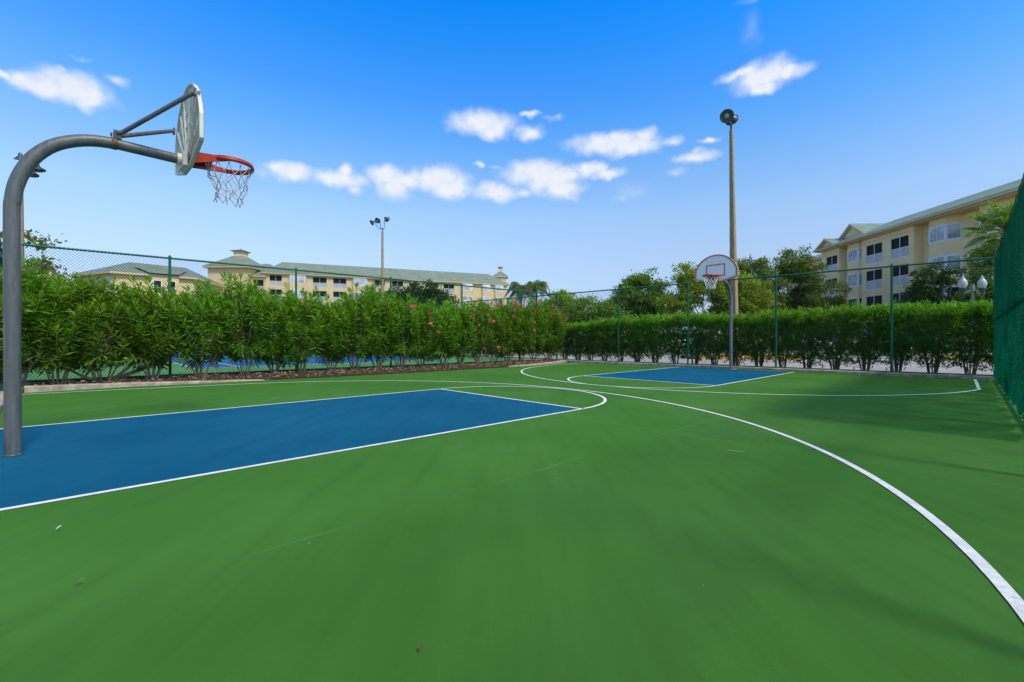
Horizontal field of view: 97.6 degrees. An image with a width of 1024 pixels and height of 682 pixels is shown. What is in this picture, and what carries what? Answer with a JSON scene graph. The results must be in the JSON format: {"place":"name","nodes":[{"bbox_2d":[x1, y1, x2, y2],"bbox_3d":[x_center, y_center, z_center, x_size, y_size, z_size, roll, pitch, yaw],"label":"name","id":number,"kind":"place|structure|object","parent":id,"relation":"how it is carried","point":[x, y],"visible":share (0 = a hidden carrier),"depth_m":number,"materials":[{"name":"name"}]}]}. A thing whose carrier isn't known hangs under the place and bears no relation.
{"place":"outdoors","nodes":[
{"label":"outdoors","id":0,"kind":"place"},
{"bbox_2d":[69,262,226,345],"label":"apartment building","id":1,"kind":"structure","parent":0,"point":[149,269],"depth_m":73.85,"materials":[{"name":"beige paint"}]},
{"bbox_2d":[153,280,161,290],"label":"window","id":2,"kind":"structure","parent":1,"relation":"in","point":[160,281],"depth_m":73.27,"materials":[{"name":"black glass"}]},
{"bbox_2d":[0,351,530,386],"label":"tennis court","id":3,"kind":"object","parent":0,"point":[216,370],"depth_m":17.04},
{"bbox_2d":[0,246,33,380],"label":"chain link fence","id":4,"kind":"object","parent":3,"relation":"on","point":[1,252],"depth_m":10.31,"materials":[{"name":"green metal"}]},
{"bbox_2d":[40,270,107,303],"bbox_3d":[-26.146,-1.518,24.831,5.537,4.946,4.640,0,0,0],"label":"tree","id":5,"kind":"object","parent":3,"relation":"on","point":[67,280],"visible":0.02,"depth_m":24.84,"materials":[{"name":"green plant"}]},
{"bbox_2d":[278,294,555,358],"bbox_3d":[-10.698,-0.684,32.329,34.382,3.185,0.075,0,0,42],"label":"chain link fence","id":6,"kind":"object","parent":3,"relation":"on","point":[507,306],"visible":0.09,"depth_m":22.38,"materials":[{"name":"green metal"}]},
{"bbox_2d":[202,249,509,331],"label":"apartment building","id":7,"kind":"structure","parent":0,"point":[496,280],"depth_m":101.43,"materials":[{"name":"beige paint"}]},
{"bbox_2d":[288,275,306,283],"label":"bay window","id":8,"kind":"structure","parent":7,"relation":"in","point":[300,277],"depth_m":96.55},
{"bbox_2d":[352,278,367,285],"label":"bay window","id":9,"kind":"structure","parent":7,"relation":"in","point":[365,282],"depth_m":101.48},
{"bbox_2d":[460,283,472,290],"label":"bay window","id":10,"kind":"structure","parent":7,"relation":"in","point":[464,287],"depth_m":111.02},
{"bbox_2d":[460,296,472,302],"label":"bay window","id":11,"kind":"structure","parent":7,"relation":"in","point":[464,297],"depth_m":110.93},
{"bbox_2d":[0,362,1023,681],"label":"court","id":12,"kind":"object","parent":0,"point":[622,536],"visible":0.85,"depth_m":2.24,"materials":[{"name":"green paint"}]},
{"bbox_2d":[0,388,22,412],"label":"kerb","id":13,"kind":"structure","parent":12,"relation":"on","point":[1,402],"depth_m":6.65,"materials":[{"name":"concrete"}]},
{"bbox_2d":[2,83,253,456],"bbox_3d":[-3.753,-0.866,4.667,1.542,3.756,1.447,0,0,-2],"label":"basketball hoop","id":14,"kind":"object","parent":12,"relation":"on","point":[187,156],"visible":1,"depth_m":4.06,"materials":[{"name":"grey paint"}]},
{"bbox_2d":[1,389,433,428],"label":"lane line","id":15,"kind":"object","parent":12,"relation":"on","point":[210,409],"visible":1,"depth_m":6.48,"materials":[{"name":"white paint"}]},
{"bbox_2d":[0,389,577,508],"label":"key paint","id":16,"kind":"object","parent":12,"relation":"on","point":[56,461],"visible":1,"depth_m":4.76,"materials":[{"name":"blue paint"}]},
{"bbox_2d":[0,409,579,510],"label":"lane line","id":17,"kind":"object","parent":12,"relation":"on","point":[12,507],"visible":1,"depth_m":3.55,"materials":[{"name":"white paint"}]},
{"bbox_2d":[23,340,575,392],"bbox_3d":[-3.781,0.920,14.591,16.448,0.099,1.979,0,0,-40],"label":"mulch bed","id":18,"kind":"object","parent":12,"relation":"on","point":[325,374],"visible":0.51,"depth_m":12.53,"materials":[{"name":"brown wood"}]},
{"bbox_2d":[13,152,45,268],"bbox_3d":[-25.344,-4.466,23.436,1.349,10.819,1.079,0,0,-17],"label":"floodlight pole","id":19,"kind":"object","parent":18,"relation":"on","point":[39,169],"visible":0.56,"depth_m":23.47,"materials":[{"name":"metal"}]},
{"bbox_2d":[0,229,80,277],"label":"olive tree","id":20,"kind":"object","parent":18,"relation":"on","point":[33,240],"visible":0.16,"depth_m":30.03,"materials":[{"name":"green plant"}]},
{"bbox_2d":[21,266,109,383],"bbox_3d":[-9.778,-0.296,9.655,1.671,2.530,1.843,0,0,40],"label":"oleander bush","id":21,"kind":"object","parent":18,"relation":"on","point":[62,296],"visible":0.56,"depth_m":9.36,"materials":[{"name":"green plant"}]},
{"bbox_2d":[48,273,175,381],"bbox_3d":[-9.006,-0.295,10.382,2.693,2.538,1.647,0,0,-44],"label":"oleander bush","id":22,"kind":"object","parent":18,"relation":"on","point":[98,300],"visible":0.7,"depth_m":9.88,"materials":[{"name":"green plant"}]},
{"bbox_2d":[24,379,270,392],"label":"kerb","id":23,"kind":"structure","parent":18,"relation":"on","point":[41,388],"depth_m":9.53,"materials":[{"name":"concrete"}]},
{"bbox_2d":[108,273,188,379],"bbox_3d":[-8.565,-0.308,10.675,1.565,2.550,1.618,0,0,30],"label":"oleander bush","id":24,"kind":"object","parent":18,"relation":"on","point":[157,312],"visible":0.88,"depth_m":10.37,"materials":[{"name":"green plant"}]},
{"bbox_2d":[167,278,233,376],"bbox_3d":[-7.953,-0.347,11.439,1.468,2.624,1.672,0,0,33],"label":"oleander bush","id":25,"kind":"object","parent":18,"relation":"on","point":[198,322],"visible":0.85,"depth_m":11.21,"materials":[{"name":"green plant"}]},
{"bbox_2d":[211,271,276,374],"bbox_3d":[-7.169,-0.482,11.991,1.612,2.892,1.513,0,0,36],"label":"oleander bush","id":26,"kind":"object","parent":18,"relation":"on","point":[241,349],"visible":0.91,"depth_m":11.75,"materials":[{"name":"green plant"}]},
{"bbox_2d":[244,287,304,372],"bbox_3d":[-6.685,-0.299,12.624,1.687,2.516,1.707,0,0,-42],"label":"oleander bush","id":27,"kind":"object","parent":18,"relation":"on","point":[275,344],"visible":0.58,"depth_m":12.31,"materials":[{"name":"green plant"}]},
{"bbox_2d":[0,241,556,384],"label":"chain link fence","id":28,"kind":"object","parent":18,"relation":"on","point":[295,270],"visible":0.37,"depth_m":12.54,"materials":[{"name":"green metal"}]},
{"bbox_2d":[272,281,328,371],"bbox_3d":[-6.104,-0.367,12.989,1.491,2.648,1.648,0,0,45],"label":"oleander bush","id":29,"kind":"object","parent":18,"relation":"on","point":[305,307],"visible":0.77,"depth_m":12.70,"materials":[{"name":"green plant"}]},
{"bbox_2d":[306,293,357,369],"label":"oleander bush","id":30,"kind":"object","parent":18,"relation":"on","point":[334,344],"visible":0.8,"depth_m":13.29,"materials":[{"name":"green plant"}]},
{"bbox_2d":[329,282,382,369],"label":"oleander bush","id":31,"kind":"object","parent":18,"relation":"on","point":[364,341],"visible":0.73,"depth_m":13.84,"materials":[{"name":"green plant"}]},
{"bbox_2d":[354,285,401,368],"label":"oleander bush","id":32,"kind":"object","parent":18,"relation":"on","point":[388,308],"visible":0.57,"depth_m":14.44,"materials":[{"name":"green plant"}]},
{"bbox_2d":[379,291,426,366],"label":"oleander bush","id":33,"kind":"object","parent":18,"relation":"on","point":[402,345],"visible":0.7,"depth_m":14.86,"materials":[{"name":"green plant"}]},
{"bbox_2d":[401,297,442,365],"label":"oleander bush","id":34,"kind":"object","parent":18,"relation":"on","point":[424,338],"visible":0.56,"depth_m":15.61,"materials":[{"name":"green plant"}]},
{"bbox_2d":[426,300,462,364],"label":"oleander bush","id":35,"kind":"object","parent":18,"relation":"on","point":[448,338],"visible":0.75,"depth_m":16.06,"materials":[{"name":"green plant"}]},
{"bbox_2d":[445,296,480,363],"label":"oleander bush","id":36,"kind":"object","parent":18,"relation":"on","point":[463,347],"visible":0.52,"depth_m":16.60,"materials":[{"name":"green plant"}]},
{"bbox_2d":[461,298,498,363],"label":"oleander bush","id":37,"kind":"object","parent":18,"relation":"on","point":[482,310],"visible":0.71,"depth_m":17.26,"materials":[{"name":"green plant"}]},
{"bbox_2d":[482,301,512,362],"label":"oleander bush","id":38,"kind":"object","parent":18,"relation":"on","point":[502,330],"visible":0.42,"depth_m":17.88,"materials":[{"name":"green plant"}]},
{"bbox_2d":[493,296,523,361],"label":"oleander bush","id":39,"kind":"object","parent":18,"relation":"on","point":[511,338],"visible":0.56,"depth_m":18.32,"materials":[{"name":"green plant"}]},
{"bbox_2d":[510,297,537,360],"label":"oleander bush","id":40,"kind":"object","parent":18,"relation":"on","point":[530,322],"visible":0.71,"depth_m":18.71,"materials":[{"name":"green plant"}]},
{"bbox_2d":[522,297,551,360],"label":"oleander bush","id":41,"kind":"object","parent":18,"relation":"on","point":[541,343],"visible":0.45,"depth_m":19.41,"materials":[{"name":"green plant"}]},
{"bbox_2d":[533,301,567,359],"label":"oleander bush","id":42,"kind":"object","parent":18,"relation":"on","point":[554,336],"visible":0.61,"depth_m":19.98,"materials":[{"name":"green plant"}]},
{"bbox_2d":[788,179,1022,348],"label":"apartment building","id":43,"kind":"structure","parent":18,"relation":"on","point":[927,236],"depth_m":48.87,"materials":[{"name":"beige paint"}]},
{"bbox_2d":[847,247,861,263],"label":"bay window","id":44,"kind":"structure","parent":43,"relation":"in","point":[854,255],"depth_m":55.86,"materials":[{"name":"grey glass"}]},
{"bbox_2d":[847,272,861,286],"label":"bay window","id":45,"kind":"structure","parent":43,"relation":"in","point":[854,275],"depth_m":55.86,"materials":[{"name":"grey glass"}]},
{"bbox_2d":[848,297,861,308],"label":"bay window","id":46,"kind":"structure","parent":43,"relation":"in","point":[854,299],"depth_m":55.86,"materials":[{"name":"grey glass"}]},
{"bbox_2d":[928,285,958,299],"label":"bay window","id":47,"kind":"structure","parent":43,"relation":"in","point":[956,287],"depth_m":43.40,"materials":[{"name":"grey glass"}]},
{"bbox_2d":[928,253,961,272],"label":"bay window","id":48,"kind":"structure","parent":43,"relation":"in","point":[950,257],"depth_m":43.51,"materials":[{"name":"grey glass"}]},
{"bbox_2d":[929,222,961,244],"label":"bay window","id":49,"kind":"structure","parent":43,"relation":"in","point":[944,232],"depth_m":43.72,"materials":[{"name":"grey glass"}]},
{"bbox_2d":[978,208,1004,228],"bbox_3d":[42.536,-10.589,39.490,0.886,1.660,3.552,0,0,2],"label":"bay window","id":50,"kind":"structure","parent":43,"relation":"in","point":[1000,208],"depth_m":39.71,"materials":[{"name":"grey glass"}]},
{"bbox_2d":[443,389,580,408],"bbox_3d":[-0.233,0.999,7.983,0.050,0.001,3.636,0,0,-44],"label":"free throw line","id":51,"kind":"object","parent":12,"relation":"on","point":[514,399],"visible":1,"depth_m":7.67,"materials":[{"name":"white paint"}]},
{"bbox_2d":[22,381,1023,621],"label":"three point line","id":52,"kind":"object","parent":12,"relation":"on","point":[1014,599],"visible":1,"depth_m":2.36,"materials":[{"name":"white paint"}]},
{"bbox_2d":[441,386,606,408],"bbox_3d":[0.456,0.996,8.639,1.851,0.001,3.740,0,0,-44],"label":"free throw arc","id":53,"kind":"object","parent":12,"relation":"on","point":[605,399],"visible":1,"depth_m":8.51,"materials":[{"name":"white paint"}]},
{"bbox_2d":[587,367,789,385],"bbox_3d":[5.384,0.980,13.331,5.800,0.001,3.690,0,0,-44],"label":"key paint","id":54,"kind":"object","parent":12,"relation":"on","point":[709,376],"visible":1,"depth_m":12.77,"materials":[{"name":"blue paint"}]},
{"bbox_2d":[694,254,737,368],"bbox_3d":[6.779,-0.905,14.658,1.447,3.756,1.542,0,0,4],"label":"basketball hoop","id":55,"kind":"object","parent":12,"relation":"on","point":[715,268],"visible":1,"depth_m":14.46,"materials":[{"name":"metal"}]},
{"bbox_2d":[521,363,980,395],"bbox_3d":[4.829,0.979,12.613,11.966,0.001,7.752,0,0,42],"label":"three point line","id":56,"kind":"object","parent":12,"relation":"on","point":[977,385],"visible":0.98,"depth_m":8.82,"materials":[{"name":"white paint"}]},
{"bbox_2d":[997,183,1023,412],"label":"chain link fence","id":57,"kind":"object","parent":12,"relation":"on","point":[1017,319],"visible":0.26,"depth_m":7.00,"materials":[{"name":"green metal"}]},
{"bbox_2d":[993,173,1023,421],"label":"windscreen","id":58,"kind":"object","parent":57,"relation":"attached to","point":[1012,306],"visible":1,"depth_m":6.86,"materials":[{"name":"green fabric"}]},
{"bbox_2d":[0,0,1023,339],"label":"sky","id":59,"kind":"structure","parent":0,"point":[570,145],"materials":[{"name":"blue"}]},
{"bbox_2d":[423,353,995,374],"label":"road","id":60,"kind":"structure","parent":0,"point":[875,367],"depth_m":18.90,"materials":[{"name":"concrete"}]},
{"bbox_2d":[508,360,566,366],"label":"kerb","id":61,"kind":"structure","parent":60,"relation":"on","point":[555,362],"depth_m":18.27,"materials":[{"name":"concrete"}]},
{"bbox_2d":[468,353,654,355],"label":"kerb","id":62,"kind":"structure","parent":60,"relation":"on","point":[558,355],"depth_m":28.80,"materials":[{"name":"concrete"}]},
{"bbox_2d":[558,326,579,358],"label":"hedge bush","id":63,"kind":"object","parent":60,"relation":"on","point":[566,352],"visible":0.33,"depth_m":21.07,"materials":[{"name":"green plant"}]},
{"bbox_2d":[720,109,738,363],"bbox_3d":[9.141,-4.322,18.702,1.094,10.571,0.618,-1,0,-44],"label":"floodlight pole","id":64,"kind":"object","parent":60,"relation":"on","point":[728,117],"visible":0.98,"depth_m":18.60,"materials":[{"name":"metal"}]},
{"bbox_2d":[556,256,996,375],"bbox_3d":[7.177,-0.621,16.003,13.932,3.185,0.092,0,0,42],"label":"chain link fence","id":65,"kind":"object","parent":60,"relation":"on","point":[891,266],"visible":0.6,"depth_m":14.13,"materials":[{"name":"green metal"}]},
{"bbox_2d":[570,360,995,379],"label":"kerb","id":66,"kind":"structure","parent":60,"relation":"on","point":[971,377],"depth_m":13.88,"materials":[{"name":"concrete"}]},
{"bbox_2d":[895,260,967,344],"bbox_3d":[28.485,-2.294,30.142,4.778,6.448,3.707,0,0,0],"label":"magnolia tree","id":67,"kind":"object","parent":60,"relation":"on","point":[930,283],"visible":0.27,"depth_m":29.92,"materials":[{"name":"green plant"}]},
{"bbox_2d":[958,275,986,363],"bbox_3d":[19.500,-0.925,18.997,1.130,3.770,0.310,0,0,0],"label":"street lamp","id":68,"kind":"object","parent":60,"relation":"on","point":[979,284],"visible":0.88,"depth_m":18.94,"materials":[{"name":"metal"}]},
{"bbox_2d":[605,346,990,352],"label":"parking lot","id":69,"kind":"structure","parent":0,"point":[770,350],"depth_m":42.05,"materials":[{"name":"grey asphalt"}]},
{"bbox_2d":[603,266,681,318],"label":"round tree","id":70,"kind":"object","parent":69,"relation":"on","point":[640,280],"visible":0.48,"depth_m":43.49,"materials":[{"name":"green plant"}]},
{"bbox_2d":[653,261,781,348],"bbox_3d":[17.733,-3.223,39.519,11.255,8.245,5.957,0,0,0],"label":"upright tree","id":71,"kind":"object","parent":69,"relation":"on","point":[719,305],"visible":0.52,"depth_m":38.36,"materials":[{"name":"green plant"}]},
{"bbox_2d":[737,254,788,329],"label":"oak tree","id":72,"kind":"object","parent":69,"relation":"on","point":[759,265],"visible":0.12,"depth_m":48.93,"materials":[{"name":"green plant"}]},
{"bbox_2d":[759,244,853,337],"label":"oak tree","id":73,"kind":"object","parent":69,"relation":"on","point":[799,265],"visible":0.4,"depth_m":50.55,"materials":[{"name":"green plant"}]},
{"bbox_2d":[676,355,968,356],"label":"grass island","id":74,"kind":"structure","parent":0,"point":[805,355],"depth_m":26.89,"materials":[{"name":"green plant"}]},
{"bbox_2d":[948,244,997,352],"bbox_3d":[27.722,-2.351,26.251,3.468,6.588,2.852,0,0,0],"label":"vine tree","id":75,"kind":"object","parent":74,"relation":"on","point":[984,252],"visible":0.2,"depth_m":26.03,"materials":[{"name":"green plant"}]},
{"bbox_2d":[954,196,1017,262],"bbox_3d":[28.608,-3.788,25.869,4.285,9.449,4.222,0,0,0],"label":"fan palm","id":76,"kind":"object","parent":74,"relation":"on","point":[1002,213],"visible":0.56,"depth_m":26.03,"materials":[{"name":"green plant"}]},
{"label":"lawn","id":77,"kind":"structure","parent":0,"visible":0},
{"bbox_2d":[370,217,389,305],"bbox_3d":[-11.021,-4.803,37.518,1.553,11.382,0.975,0,0,-29],"label":"floodlight pole","id":78,"kind":"object","parent":77,"relation":"on","point":[386,219],"visible":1,"depth_m":37.50,"materials":[{"name":"metal"}]},
{"bbox_2d":[384,279,460,310],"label":"broadleaf tree","id":79,"kind":"object","parent":77,"relation":"on","point":[413,291],"visible":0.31,"depth_m":58.47,"materials":[{"name":"green plant"}]},
{"bbox_2d":[504,281,537,307],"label":"queen palm","id":80,"kind":"object","parent":77,"relation":"on","point":[517,286],"visible":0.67,"depth_m":59.21,"materials":[{"name":"green plant"}]},
{"bbox_2d":[517,280,550,302],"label":"queen palm","id":81,"kind":"object","parent":77,"relation":"on","point":[540,286],"visible":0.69,"depth_m":60.09,"materials":[{"name":"green plant"}]},
{"bbox_2d":[533,299,570,342],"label":"broadleaf tree","id":82,"kind":"object","parent":77,"relation":"on","point":[560,303],"visible":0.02,"depth_m":45.23,"materials":[{"name":"green plant"}]},
{"bbox_2d":[544,288,578,344],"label":"broadleaf tree","id":83,"kind":"object","parent":77,"relation":"on","point":[568,297],"visible":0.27,"depth_m":59.00,"materials":[{"name":"green plant"}]},
{"bbox_2d":[551,292,633,350],"bbox_3d":[6.002,-1.527,36.079,8.418,4.879,5.435,0,0,0],"label":"feathery tree","id":84,"kind":"object","parent":77,"relation":"on","point":[592,306],"visible":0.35,"depth_m":35.16,"materials":[{"name":"green plant"}]},
{"bbox_2d":[585,330,673,352],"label":"hedge","id":85,"kind":"object","parent":77,"relation":"on","point":[628,342],"visible":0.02,"depth_m":30.71,"materials":[{"name":"plant"}]},
{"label":"planting strip","id":86,"kind":"structure","parent":0,"visible":0},
{"bbox_2d":[560,320,592,359],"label":"hedge bush","id":87,"kind":"object","parent":86,"relation":"on","point":[575,352],"visible":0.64,"depth_m":20.52,"materials":[{"name":"green plant"}]},
{"bbox_2d":[573,321,604,359],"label":"hedge bush","id":88,"kind":"object","parent":86,"relation":"on","point":[586,348],"visible":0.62,"depth_m":20.10,"materials":[{"name":"green plant"}]},
{"bbox_2d":[585,316,617,360],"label":"hedge bush","id":89,"kind":"object","parent":86,"relation":"on","point":[599,322],"visible":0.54,"depth_m":19.66,"materials":[{"name":"green plant"}]},
{"bbox_2d":[599,312,636,360],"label":"hedge bush","id":90,"kind":"object","parent":86,"relation":"on","point":[615,338],"visible":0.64,"depth_m":19.07,"materials":[{"name":"green plant"}]},
{"bbox_2d":[617,315,655,361],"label":"hedge bush","id":91,"kind":"object","parent":86,"relation":"on","point":[633,344],"visible":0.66,"depth_m":18.53,"materials":[{"name":"green plant"}]},
{"bbox_2d":[633,313,676,361],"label":"hedge bush","id":92,"kind":"object","parent":86,"relation":"on","point":[647,339],"visible":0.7,"depth_m":18.01,"materials":[{"name":"green plant"}]},
{"bbox_2d":[653,311,693,362],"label":"hedge bush","id":93,"kind":"object","parent":86,"relation":"on","point":[671,350],"visible":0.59,"depth_m":17.54,"materials":[{"name":"green plant"}]},
{"bbox_2d":[671,311,714,363],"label":"hedge bush","id":94,"kind":"object","parent":86,"relation":"on","point":[692,349],"visible":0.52,"depth_m":17.04,"materials":[{"name":"green plant"}]},
{"bbox_2d":[690,310,735,364],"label":"hedge bush","id":95,"kind":"object","parent":86,"relation":"on","point":[716,352],"visible":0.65,"depth_m":16.43,"materials":[{"name":"green plant"}]},
{"bbox_2d":[714,310,759,364],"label":"hedge bush","id":96,"kind":"object","parent":86,"relation":"on","point":[739,357],"visible":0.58,"depth_m":15.87,"materials":[{"name":"green plant"}]},
{"bbox_2d":[733,311,787,365],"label":"hedge bush","id":97,"kind":"object","parent":86,"relation":"on","point":[760,335],"visible":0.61,"depth_m":15.43,"materials":[{"name":"green plant"}]},
{"bbox_2d":[758,306,807,366],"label":"hedge bush","id":98,"kind":"object","parent":86,"relation":"on","point":[779,351],"visible":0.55,"depth_m":14.99,"materials":[{"name":"green plant"}]},
{"bbox_2d":[780,311,834,367],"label":"hedge bush","id":99,"kind":"object","parent":86,"relation":"on","point":[806,335],"visible":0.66,"depth_m":14.56,"materials":[{"name":"green plant"}]},
{"bbox_2d":[802,298,865,368],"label":"hedge bush","id":100,"kind":"object","parent":86,"relation":"on","point":[831,342],"visible":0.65,"depth_m":14.06,"materials":[{"name":"green plant"}]},
{"bbox_2d":[833,301,898,369],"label":"hedge bush","id":101,"kind":"object","parent":86,"relation":"on","point":[863,343],"visible":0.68,"depth_m":13.54,"materials":[{"name":"green plant"}]},
{"bbox_2d":[865,299,929,370],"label":"hedge bush","id":102,"kind":"object","parent":86,"relation":"on","point":[897,312],"visible":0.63,"depth_m":13.01,"materials":[{"name":"green plant"}]},
{"bbox_2d":[895,299,972,372],"bbox_3d":[11.950,-0.097,12.715,1.545,2.214,1.655,0,0,-38],"label":"hedge bush","id":103,"kind":"object","parent":86,"relation":"on","point":[937,341],"visible":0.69,"depth_m":12.48,"materials":[{"name":"green plant"}]},
{"bbox_2d":[932,299,995,373],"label":"hedge bush","id":104,"kind":"object","parent":86,"relation":"on","point":[976,362],"visible":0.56,"depth_m":12.07,"materials":[{"name":"green plant"}]},
{"bbox_2d":[966,298,995,374],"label":"hedge bush","id":105,"kind":"object","parent":86,"relation":"on","point":[985,325],"visible":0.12,"depth_m":11.81,"materials":[{"name":"green plant"}]},
{"label":"walkway","id":106,"kind":"structure","parent":0,"visible":0},
{"bbox_2d":[0,272,30,376],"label":"oleander bush","id":107,"kind":"object","parent":106,"relation":"on","point":[2,335],"visible":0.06,"depth_m":8.87,"materials":[{"name":"green plant"}]},
{"bbox_2d":[0,255,75,387],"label":"oleander bush","id":108,"kind":"object","parent":106,"relation":"on","point":[27,311],"visible":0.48,"depth_m":9.15,"materials":[{"name":"green plant"}]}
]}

